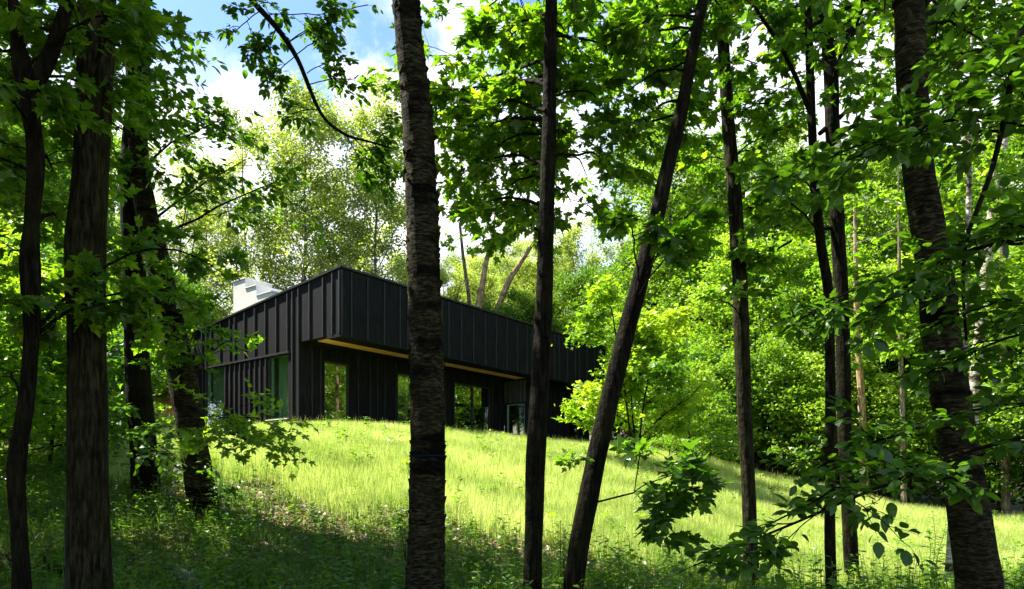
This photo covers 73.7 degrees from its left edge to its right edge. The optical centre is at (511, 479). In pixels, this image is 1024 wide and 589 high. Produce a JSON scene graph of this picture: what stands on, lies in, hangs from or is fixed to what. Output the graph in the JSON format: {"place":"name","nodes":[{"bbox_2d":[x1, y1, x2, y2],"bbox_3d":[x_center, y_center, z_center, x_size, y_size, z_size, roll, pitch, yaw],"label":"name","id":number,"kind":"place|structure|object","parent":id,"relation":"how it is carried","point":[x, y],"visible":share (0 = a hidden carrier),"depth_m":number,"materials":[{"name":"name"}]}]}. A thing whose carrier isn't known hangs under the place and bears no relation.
{"place":"outdoors","nodes":[
{"label":"outdoors","id":0,"kind":"place"},
{"bbox_2d":[0,0,1021,314],"label":"sky","id":1,"kind":"structure","parent":0,"point":[371,39],"materials":[{"name":"white"}]},
{"bbox_2d":[0,423,1023,588],"bbox_3d":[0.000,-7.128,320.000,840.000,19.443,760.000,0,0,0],"label":"ground","id":2,"kind":"structure","parent":0,"point":[776,470],"depth_m":9.91,"materials":[{"name":"plant"}]},
{"bbox_2d":[0,0,51,57],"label":"tree","id":3,"kind":"object","parent":2,"relation":"on","point":[32,6],"visible":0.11,"depth_m":10.04,"materials":[{"name":"green plant"}]},
{"bbox_2d":[0,554,64,579],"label":"mossy log","id":4,"kind":"object","parent":2,"relation":"on","point":[43,568],"visible":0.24,"depth_m":7.72,"materials":[{"name":"green plant"}]},
{"bbox_2d":[0,95,119,299],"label":"broad tree","id":5,"kind":"object","parent":2,"relation":"on","point":[14,131],"visible":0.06,"depth_m":24.41,"materials":[{"name":"plant"}]},
{"bbox_2d":[0,207,124,390],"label":"young maple","id":6,"kind":"object","parent":2,"relation":"on","point":[12,226],"visible":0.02,"depth_m":22.17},
{"bbox_2d":[0,213,124,441],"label":"maple sapling","id":7,"kind":"object","parent":2,"relation":"on","point":[8,234],"visible":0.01,"depth_m":19.54,"materials":[{"name":"green plant"}]},
{"bbox_2d":[0,232,156,447],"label":"green sapling","id":8,"kind":"object","parent":2,"relation":"on","point":[54,271],"visible":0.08,"depth_m":14.22,"materials":[{"name":"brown plant"}]},
{"bbox_2d":[0,244,159,479],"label":"green sapling","id":9,"kind":"object","parent":2,"relation":"on","point":[43,402],"visible":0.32,"depth_m":11.15,"materials":[{"name":"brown plant"}]},
{"bbox_2d":[0,224,173,440],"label":"maple sapling","id":10,"kind":"object","parent":2,"relation":"on","point":[49,250],"visible":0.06,"depth_m":16.79,"materials":[{"name":"green plant"}]},
{"bbox_2d":[0,273,174,464],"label":"green sapling","id":11,"kind":"object","parent":2,"relation":"on","point":[114,351],"visible":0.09,"depth_m":13.00,"materials":[{"name":"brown plant"}]},
{"bbox_2d":[6,167,169,397],"bbox_3d":[-20.214,-7.663,29.745,8.622,13.079,9.227,0,0,39],"label":"broad tree","id":12,"kind":"object","parent":2,"relation":"on","point":[67,182],"visible":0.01,"depth_m":30.25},
{"bbox_2d":[0,0,214,588],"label":"maple tree","id":13,"kind":"object","parent":2,"relation":"on","point":[88,551],"visible":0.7,"depth_m":5.87,"materials":[{"name":"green plant"}]},
{"bbox_2d":[43,338,176,433],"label":"green sapling","id":14,"kind":"object","parent":2,"relation":"on","point":[156,379],"visible":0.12,"depth_m":16.93,"materials":[{"name":"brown plant"}]},
{"bbox_2d":[0,0,249,588],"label":"maple tree","id":15,"kind":"object","parent":2,"relation":"on","point":[28,82],"visible":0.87,"depth_m":5.40,"materials":[{"name":"green plant"}]},
{"bbox_2d":[72,123,198,358],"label":"forest maple","id":16,"kind":"object","parent":2,"relation":"on","point":[117,142],"visible":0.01,"depth_m":39.82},
{"bbox_2d":[107,266,171,407],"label":"young maple","id":17,"kind":"object","parent":2,"relation":"on","point":[161,396],"visible":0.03,"depth_m":34.45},
{"bbox_2d":[109,129,232,319],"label":"tall tree","id":18,"kind":"object","parent":2,"relation":"on","point":[171,245],"visible":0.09,"depth_m":51.46,"materials":[{"name":"plant"}]},
{"bbox_2d":[147,267,223,358],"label":"broad tree","id":19,"kind":"object","parent":2,"relation":"on","point":[180,280],"visible":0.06,"depth_m":45.66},
{"bbox_2d":[168,565,204,588],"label":"birch log","id":20,"kind":"object","parent":2,"relation":"on","point":[184,577],"visible":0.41,"depth_m":7.41,"materials":[{"name":"grey wood"}]},
{"bbox_2d":[160,158,253,319],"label":"tall tree","id":21,"kind":"object","parent":2,"relation":"on","point":[190,219],"visible":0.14,"depth_m":55.72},
{"bbox_2d":[107,4,318,519],"bbox_3d":[-4.681,-4.602,10.364,3.598,11.025,4.047,0,0,-11],"label":"tree","id":22,"kind":"object","parent":2,"relation":"on","point":[192,429],"visible":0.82,"depth_m":9.69,"materials":[{"name":"maple leaf"},{"name":"dark bark"}]},
{"bbox_2d":[206,458,227,528],"bbox_3d":[-4.134,0.213,9.572,0.318,1.032,0.389,0,0,0],"label":"tall weed","id":23,"kind":"object","parent":2,"relation":"on","point":[214,501],"visible":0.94,"depth_m":9.57,"materials":[{"name":"green plant"}]},
{"bbox_2d":[54,0,404,501],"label":"maple tree","id":24,"kind":"object","parent":2,"relation":"on","point":[142,454],"visible":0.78,"depth_m":9.62,"materials":[{"name":"maple leaf"},{"name":"dark bark"}]},
{"bbox_2d":[175,93,309,319],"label":"tall tree","id":25,"kind":"object","parent":2,"relation":"on","point":[232,243],"visible":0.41,"depth_m":48.89,"materials":[{"name":"plant"}]},
{"bbox_2d":[217,69,381,290],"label":"tall tree","id":26,"kind":"object","parent":2,"relation":"on","point":[304,98],"visible":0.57,"depth_m":47.06,"materials":[{"name":"plant"}]},
{"bbox_2d":[254,93,402,284],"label":"tall tree","id":27,"kind":"object","parent":2,"relation":"on","point":[326,251],"visible":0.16,"depth_m":49.57,"materials":[{"name":"plant"}]},
{"bbox_2d":[118,265,605,441],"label":"modern house","id":28,"kind":"structure","parent":2,"relation":"on","point":[338,335],"depth_m":28.28,"materials":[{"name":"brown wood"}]},
{"bbox_2d":[205,366,223,425],"bbox_3d":[-12.603,-3.525,29.382,1.596,2.650,0.427,0,0,38],"label":"window","id":29,"kind":"structure","parent":28,"relation":"in","point":[218,380],"depth_m":29.67,"materials":[{"name":"glass"}]},
{"bbox_2d":[265,353,288,420],"bbox_3d":[-8.887,-3.525,26.506,1.440,2.650,0.638,0,0,38],"label":"window","id":30,"kind":"structure","parent":28,"relation":"in","point":[283,361],"depth_m":26.82,"materials":[{"name":"glass"}]},
{"bbox_2d":[325,404,343,420],"bbox_3d":[-7.906,-2.615,28.428,0.800,0.990,2.900,0,0,38],"label":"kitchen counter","id":31,"kind":"object","parent":28,"relation":"in","point":[339,407],"visible":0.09,"depth_m":28.80,"materials":[{"name":"brown wood"}]},
{"bbox_2d":[324,361,348,420],"bbox_3d":[-6.943,-3.360,26.861,0.120,2.476,1.196,0,0,38],"label":"window","id":32,"kind":"structure","parent":28,"relation":"in","point":[347,366],"depth_m":27.26,"materials":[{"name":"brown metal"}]},
{"bbox_2d":[454,382,489,431],"bbox_3d":[-1.959,-3.360,33.311,0.120,2.476,2.696,0,0,38],"label":"sliding door","id":33,"kind":"structure","parent":28,"relation":"in","point":[471,386],"depth_m":33.28,"materials":[{"name":"brown metal"}]},
{"bbox_2d":[507,403,524,435],"bbox_3d":[0.237,-2.875,34.812,1.156,1.946,0.120,0,0,38],"label":"glazed door","id":34,"kind":"structure","parent":28,"relation":"in","point":[522,403],"depth_m":35.10,"materials":[{"name":"green"}]},
{"bbox_2d":[290,62,454,284],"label":"tall tree","id":35,"kind":"object","parent":2,"relation":"on","point":[359,122],"visible":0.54,"depth_m":45.57,"materials":[{"name":"plant"}]},
{"bbox_2d":[392,508,408,588],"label":"tall weed","id":36,"kind":"object","parent":2,"relation":"on","point":[405,553],"visible":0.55,"depth_m":6.83,"materials":[{"name":"green plant"}]},
{"bbox_2d":[366,198,441,282],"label":"tall tree","id":37,"kind":"object","parent":2,"relation":"on","point":[390,261],"visible":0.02,"depth_m":57.92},
{"bbox_2d":[391,0,446,588],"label":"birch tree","id":38,"kind":"object","parent":2,"relation":"on","point":[426,556],"visible":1,"depth_m":6.37,"materials":[{"name":"bark"},{"name":"birch leaf"}]},
{"bbox_2d":[440,268,478,304],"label":"tall tree","id":39,"kind":"object","parent":2,"relation":"on","point":[444,278],"visible":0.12,"depth_m":46.49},
{"bbox_2d":[439,208,480,304],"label":"slim tree","id":40,"kind":"object","parent":2,"relation":"on","point":[469,250],"visible":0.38,"depth_m":46.91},
{"bbox_2d":[440,249,492,300],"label":"tall tree","id":41,"kind":"object","parent":2,"relation":"on","point":[455,261],"visible":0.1,"depth_m":58.90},
{"bbox_2d":[440,260,495,299],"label":"tall tree","id":42,"kind":"object","parent":2,"relation":"on","point":[478,273],"visible":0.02,"depth_m":61.95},
{"bbox_2d":[443,267,493,308],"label":"tall tree","id":43,"kind":"object","parent":2,"relation":"on","point":[456,279],"visible":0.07,"depth_m":54.82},
{"bbox_2d":[455,384,487,426],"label":"broad tree","id":44,"kind":"object","parent":2,"relation":"on","point":[459,398],"visible":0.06,"depth_m":43.23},
{"bbox_2d":[460,266,500,429],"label":"tall tree","id":45,"kind":"object","parent":2,"relation":"on","point":[471,274],"visible":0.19,"depth_m":49.58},
{"bbox_2d":[460,254,505,428],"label":"tall tree","id":46,"kind":"object","parent":2,"relation":"on","point":[488,270],"visible":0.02,"depth_m":65.47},
{"bbox_2d":[462,198,504,430],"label":"leaning tree","id":47,"kind":"object","parent":2,"relation":"on","point":[481,289],"visible":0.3,"depth_m":43.83,"materials":[{"name":"beige plant"}]},
{"bbox_2d":[458,227,521,300],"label":"tall tree","id":48,"kind":"object","parent":2,"relation":"on","point":[509,254],"visible":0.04,"depth_m":69.82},
{"bbox_2d":[462,296,523,429],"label":"broad tree","id":49,"kind":"object","parent":2,"relation":"on","point":[507,310],"visible":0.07,"depth_m":43.92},
{"bbox_2d":[470,262,535,432],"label":"tall tree","id":50,"kind":"object","parent":2,"relation":"on","point":[501,282],"visible":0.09,"depth_m":49.12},
{"bbox_2d":[489,251,525,309],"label":"tall tree","id":51,"kind":"object","parent":2,"relation":"on","point":[508,263],"visible":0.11,"depth_m":57.48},
{"bbox_2d":[0,416,1023,588],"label":"undergrowth","id":52,"kind":"object","parent":2,"relation":"on","point":[233,579],"visible":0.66,"depth_m":8.73,"materials":[{"name":"green plant"}]},
{"bbox_2d":[0,416,1023,588],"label":"meadow grass","id":53,"kind":"structure","parent":2,"relation":"on","point":[382,453],"depth_m":13.38,"materials":[{"name":"plant"}]},
{"bbox_2d":[356,0,699,588],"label":"maple tree","id":54,"kind":"object","parent":2,"relation":"on","point":[542,48],"visible":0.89,"depth_m":7.69,"materials":[{"name":"green plant"}]},
{"bbox_2d":[493,216,562,312],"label":"leaning tree","id":55,"kind":"object","parent":2,"relation":"on","point":[515,270],"visible":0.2,"depth_m":44.85,"materials":[{"name":"beige plant"}]},
{"bbox_2d":[481,241,575,433],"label":"tall tree","id":56,"kind":"object","parent":2,"relation":"on","point":[494,255],"visible":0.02,"depth_m":60.82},
{"bbox_2d":[497,286,567,418],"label":"broad tree","id":57,"kind":"object","parent":2,"relation":"on","point":[513,296],"visible":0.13,"depth_m":45.08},
{"bbox_2d":[502,256,565,331],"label":"tall tree","id":58,"kind":"object","parent":2,"relation":"on","point":[530,267],"visible":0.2,"depth_m":46.53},
{"bbox_2d":[501,237,578,306],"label":"tall tree","id":59,"kind":"object","parent":2,"relation":"on","point":[520,247],"visible":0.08,"depth_m":68.44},
{"bbox_2d":[509,235,575,317],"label":"tall tree","id":60,"kind":"object","parent":2,"relation":"on","point":[535,256],"visible":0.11,"depth_m":53.37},
{"bbox_2d":[552,518,567,586],"bbox_3d":[0.594,0.891,8.019,0.291,0.879,0.432,0,0,0],"label":"tall weed","id":61,"kind":"object","parent":2,"relation":"on","point":[563,551],"visible":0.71,"depth_m":8.00,"materials":[{"name":"green plant"}]},
{"bbox_2d":[533,230,589,316],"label":"tall tree","id":62,"kind":"object","parent":2,"relation":"on","point":[576,258],"visible":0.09,"depth_m":57.52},
{"bbox_2d":[553,262,635,422],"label":"broad tree","id":63,"kind":"object","parent":2,"relation":"on","point":[568,288],"visible":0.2,"depth_m":48.65,"materials":[{"name":"plant"}]},
{"bbox_2d":[553,193,643,317],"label":"tall tree","id":64,"kind":"object","parent":2,"relation":"on","point":[593,259],"visible":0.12,"depth_m":55.25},
{"bbox_2d":[568,251,638,439],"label":"broad tree","id":65,"kind":"object","parent":2,"relation":"on","point":[599,272],"visible":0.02,"depth_m":46.60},
{"bbox_2d":[591,286,676,439],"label":"young maple","id":66,"kind":"object","parent":2,"relation":"on","point":[618,304],"visible":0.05,"depth_m":40.37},
{"bbox_2d":[551,274,725,463],"bbox_3d":[3.961,-2.886,19.622,4.350,5.667,5.534,0,0,-34],"label":"maple bush","id":67,"kind":"object","parent":2,"relation":"on","point":[649,346],"visible":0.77,"depth_m":19.34,"materials":[{"name":"green plant"}]},
{"bbox_2d":[594,236,704,446],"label":"broad tree","id":68,"kind":"object","parent":2,"relation":"on","point":[623,261],"visible":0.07,"depth_m":42.77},
{"bbox_2d":[552,0,786,588],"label":"maple tree","id":69,"kind":"object","parent":2,"relation":"on","point":[677,240],"visible":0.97,"depth_m":6.44,"materials":[{"name":"green plant"}]},
{"bbox_2d":[624,359,717,448],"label":"maple sapling","id":70,"kind":"object","parent":2,"relation":"on","point":[644,424],"visible":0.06,"depth_m":32.96,"materials":[{"name":"green plant"}]},
{"bbox_2d":[570,88,778,450],"bbox_3d":[9.406,-11.519,39.485,14.952,20.706,12.104,0,0,24],"label":"forest maple","id":71,"kind":"object","parent":2,"relation":"on","point":[674,204],"visible":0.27,"depth_m":38.67,"materials":[{"name":"plant"}]},
{"bbox_2d":[643,389,710,456],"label":"maple sapling","id":72,"kind":"object","parent":2,"relation":"on","point":[678,448],"visible":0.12,"depth_m":24.87,"materials":[{"name":"green plant"}]},
{"bbox_2d":[646,358,738,460],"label":"maple sapling","id":73,"kind":"object","parent":2,"relation":"on","point":[704,415],"visible":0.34,"depth_m":22.48,"materials":[{"name":"green plant"}]},
{"bbox_2d":[621,239,768,455],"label":"young maple","id":74,"kind":"object","parent":2,"relation":"on","point":[683,276],"visible":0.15,"depth_m":36.28,"materials":[{"name":"plant"}]},
{"bbox_2d":[655,334,763,450],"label":"maple sapling","id":75,"kind":"object","parent":2,"relation":"on","point":[704,345],"visible":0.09,"depth_m":30.23,"materials":[{"name":"green plant"}]},
{"bbox_2d":[661,390,759,462],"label":"green sapling","id":76,"kind":"object","parent":2,"relation":"on","point":[728,408],"visible":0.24,"depth_m":26.71,"materials":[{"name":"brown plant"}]},
{"bbox_2d":[664,140,765,456],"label":"forest maple","id":77,"kind":"object","parent":2,"relation":"on","point":[722,166],"visible":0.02,"depth_m":42.53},
{"bbox_2d":[693,347,800,461],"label":"maple sapling","id":78,"kind":"object","parent":2,"relation":"on","point":[719,375],"visible":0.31,"depth_m":28.73,"materials":[{"name":"green plant"}]},
{"bbox_2d":[676,104,817,256],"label":"tall tree","id":79,"kind":"object","parent":2,"relation":"on","point":[793,149],"visible":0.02,"depth_m":48.39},
{"bbox_2d":[677,10,836,588],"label":"maple tree","id":80,"kind":"object","parent":2,"relation":"on","point":[758,116],"visible":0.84,"depth_m":8.53,"materials":[{"name":"green plant"}]},
{"bbox_2d":[680,228,852,467],"bbox_3d":[11.937,-6.420,32.574,9.292,12.393,10.481,0,0,16],"label":"young maple","id":81,"kind":"object","parent":2,"relation":"on","point":[767,303],"visible":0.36,"depth_m":31.94,"materials":[{"name":"plant"}]},
{"bbox_2d":[704,358,836,471],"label":"green sapling","id":82,"kind":"object","parent":2,"relation":"on","point":[760,456],"visible":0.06,"depth_m":31.53,"materials":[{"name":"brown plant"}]},
{"bbox_2d":[604,0,962,588],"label":"maple tree","id":83,"kind":"object","parent":2,"relation":"on","point":[788,44],"visible":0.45,"depth_m":7.74,"materials":[{"name":"green plant"}]},
{"bbox_2d":[724,331,854,472],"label":"maple sapling","id":84,"kind":"object","parent":2,"relation":"on","point":[772,346],"visible":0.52,"depth_m":28.15,"materials":[{"name":"green plant"}]},
{"bbox_2d":[692,111,888,465],"bbox_3d":[14.423,-10.002,37.539,13.837,19.162,11.201,0,0,43],"label":"forest maple","id":85,"kind":"object","parent":2,"relation":"on","point":[778,158],"visible":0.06,"depth_m":36.67,"materials":[{"name":"plant"}]},
{"bbox_2d":[724,154,887,346],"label":"forest maple","id":86,"kind":"object","parent":2,"relation":"on","point":[829,209],"visible":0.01,"depth_m":44.64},
{"bbox_2d":[755,350,873,478],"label":"maple sapling","id":87,"kind":"object","parent":2,"relation":"on","point":[813,377],"visible":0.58,"depth_m":27.67,"materials":[{"name":"green plant"}]},
{"bbox_2d":[749,233,888,468],"bbox_3d":[15.768,-6.676,35.642,10.004,13.343,11.285,0,0,-14],"label":"young maple","id":88,"kind":"object","parent":2,"relation":"on","point":[814,255],"visible":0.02,"depth_m":34.32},
{"bbox_2d":[651,0,1023,587],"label":"beech tree","id":89,"kind":"object","parent":2,"relation":"on","point":[1004,51],"visible":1,"depth_m":4.45,"materials":[{"name":"green plant"}]},
{"bbox_2d":[754,227,931,443],"bbox_3d":[15.387,-5.153,31.388,8.783,11.714,9.907,0,0,44],"label":"young maple","id":90,"kind":"object","parent":2,"relation":"on","point":[814,315],"visible":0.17,"depth_m":29.77,"materials":[{"name":"plant"}]},
{"bbox_2d":[769,354,929,485],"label":"maple sapling","id":91,"kind":"object","parent":2,"relation":"on","point":[838,476],"visible":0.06,"depth_m":29.00,"materials":[{"name":"green plant"}]},
{"bbox_2d":[824,198,890,497],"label":"bare tree","id":92,"kind":"object","parent":2,"relation":"on","point":[857,364],"visible":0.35,"depth_m":26.86,"materials":[{"name":"plant"}]},
{"bbox_2d":[731,0,995,588],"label":"maple tree","id":93,"kind":"object","parent":2,"relation":"on","point":[833,118],"visible":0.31,"depth_m":9.14,"materials":[{"name":"green plant"}]},
{"bbox_2d":[707,0,1023,588],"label":"birch tree","id":94,"kind":"object","parent":2,"relation":"on","point":[972,534],"visible":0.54,"depth_m":5.96,"materials":[{"name":"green plant"}]},
{"bbox_2d":[797,121,962,485],"bbox_3d":[19.792,-9.070,36.533,14.110,19.540,11.422,0,0,12],"label":"forest maple","id":95,"kind":"object","parent":2,"relation":"on","point":[886,178],"visible":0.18,"depth_m":35.36,"materials":[{"name":"plant"}]},
{"bbox_2d":[836,372,940,496],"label":"maple sapling","id":96,"kind":"object","parent":2,"relation":"on","point":[888,399],"visible":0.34,"depth_m":27.62,"materials":[{"name":"green plant"}]},
{"bbox_2d":[836,370,940,503],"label":"maple sapling","id":97,"kind":"object","parent":2,"relation":"on","point":[929,451],"visible":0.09,"depth_m":29.28,"materials":[{"name":"green plant"}]},
{"bbox_2d":[880,146,919,504],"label":"bare tree","id":98,"kind":"object","parent":2,"relation":"on","point":[911,327],"visible":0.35,"depth_m":24.92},
{"bbox_2d":[849,248,958,494],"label":"young maple","id":99,"kind":"object","parent":2,"relation":"on","point":[875,259],"visible":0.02,"depth_m":33.31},
{"bbox_2d":[801,4,1023,588],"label":"birch tree","id":100,"kind":"object","parent":2,"relation":"on","point":[997,273],"visible":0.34,"depth_m":8.78,"materials":[{"name":"green plant"}]},
{"bbox_2d":[865,162,978,491],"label":"forest maple","id":101,"kind":"object","parent":2,"relation":"on","point":[886,226],"visible":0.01,"depth_m":43.70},
{"bbox_2d":[922,511,947,578],"bbox_3d":[5.668,0.953,9.172,0.374,1.068,0.332,0,0,0],"label":"tall weed","id":102,"kind":"object","parent":2,"relation":"on","point":[934,554],"visible":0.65,"depth_m":9.16,"materials":[{"name":"green plant"}]},
{"bbox_2d":[854,262,1023,507],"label":"young maple","id":103,"kind":"object","parent":2,"relation":"on","point":[925,412],"visible":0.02,"depth_m":28.51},
{"bbox_2d":[887,236,1023,513],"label":"young maple","id":104,"kind":"object","parent":2,"relation":"on","point":[990,352],"visible":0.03,"depth_m":27.58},
{"bbox_2d":[891,0,1023,426],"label":"birch tree","id":105,"kind":"object","parent":2,"relation":"on","point":[993,204],"visible":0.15,"depth_m":12.61,"materials":[{"name":"green plant"}]},
{"bbox_2d":[899,442,1023,505],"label":"green sapling","id":106,"kind":"object","parent":2,"relation":"on","point":[1012,494],"visible":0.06,"depth_m":28.82,"materials":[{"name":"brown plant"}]},
{"bbox_2d":[904,149,1023,271],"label":"forest maple","id":107,"kind":"object","parent":2,"relation":"on","point":[947,186],"visible":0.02,"depth_m":37.06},
{"bbox_2d":[908,245,1023,465],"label":"young maple","id":108,"kind":"object","parent":2,"relation":"on","point":[1018,259],"visible":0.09,"depth_m":25.83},
{"bbox_2d":[911,412,1023,510],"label":"green sapling","id":109,"kind":"object","parent":2,"relation":"on","point":[997,484],"visible":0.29,"depth_m":26.38,"materials":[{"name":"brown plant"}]},
{"bbox_2d":[941,122,1023,510],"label":"forest maple","id":110,"kind":"object","parent":2,"relation":"on","point":[1015,145],"visible":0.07,"depth_m":32.86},
{"bbox_2d":[942,391,1023,507],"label":"green sapling","id":111,"kind":"object","parent":2,"relation":"on","point":[1005,428],"visible":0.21,"depth_m":25.83,"materials":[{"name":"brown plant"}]},
{"bbox_2d":[987,175,1023,515],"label":"bare tree","id":112,"kind":"object","parent":2,"relation":"on","point":[1005,497],"visible":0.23,"depth_m":25.90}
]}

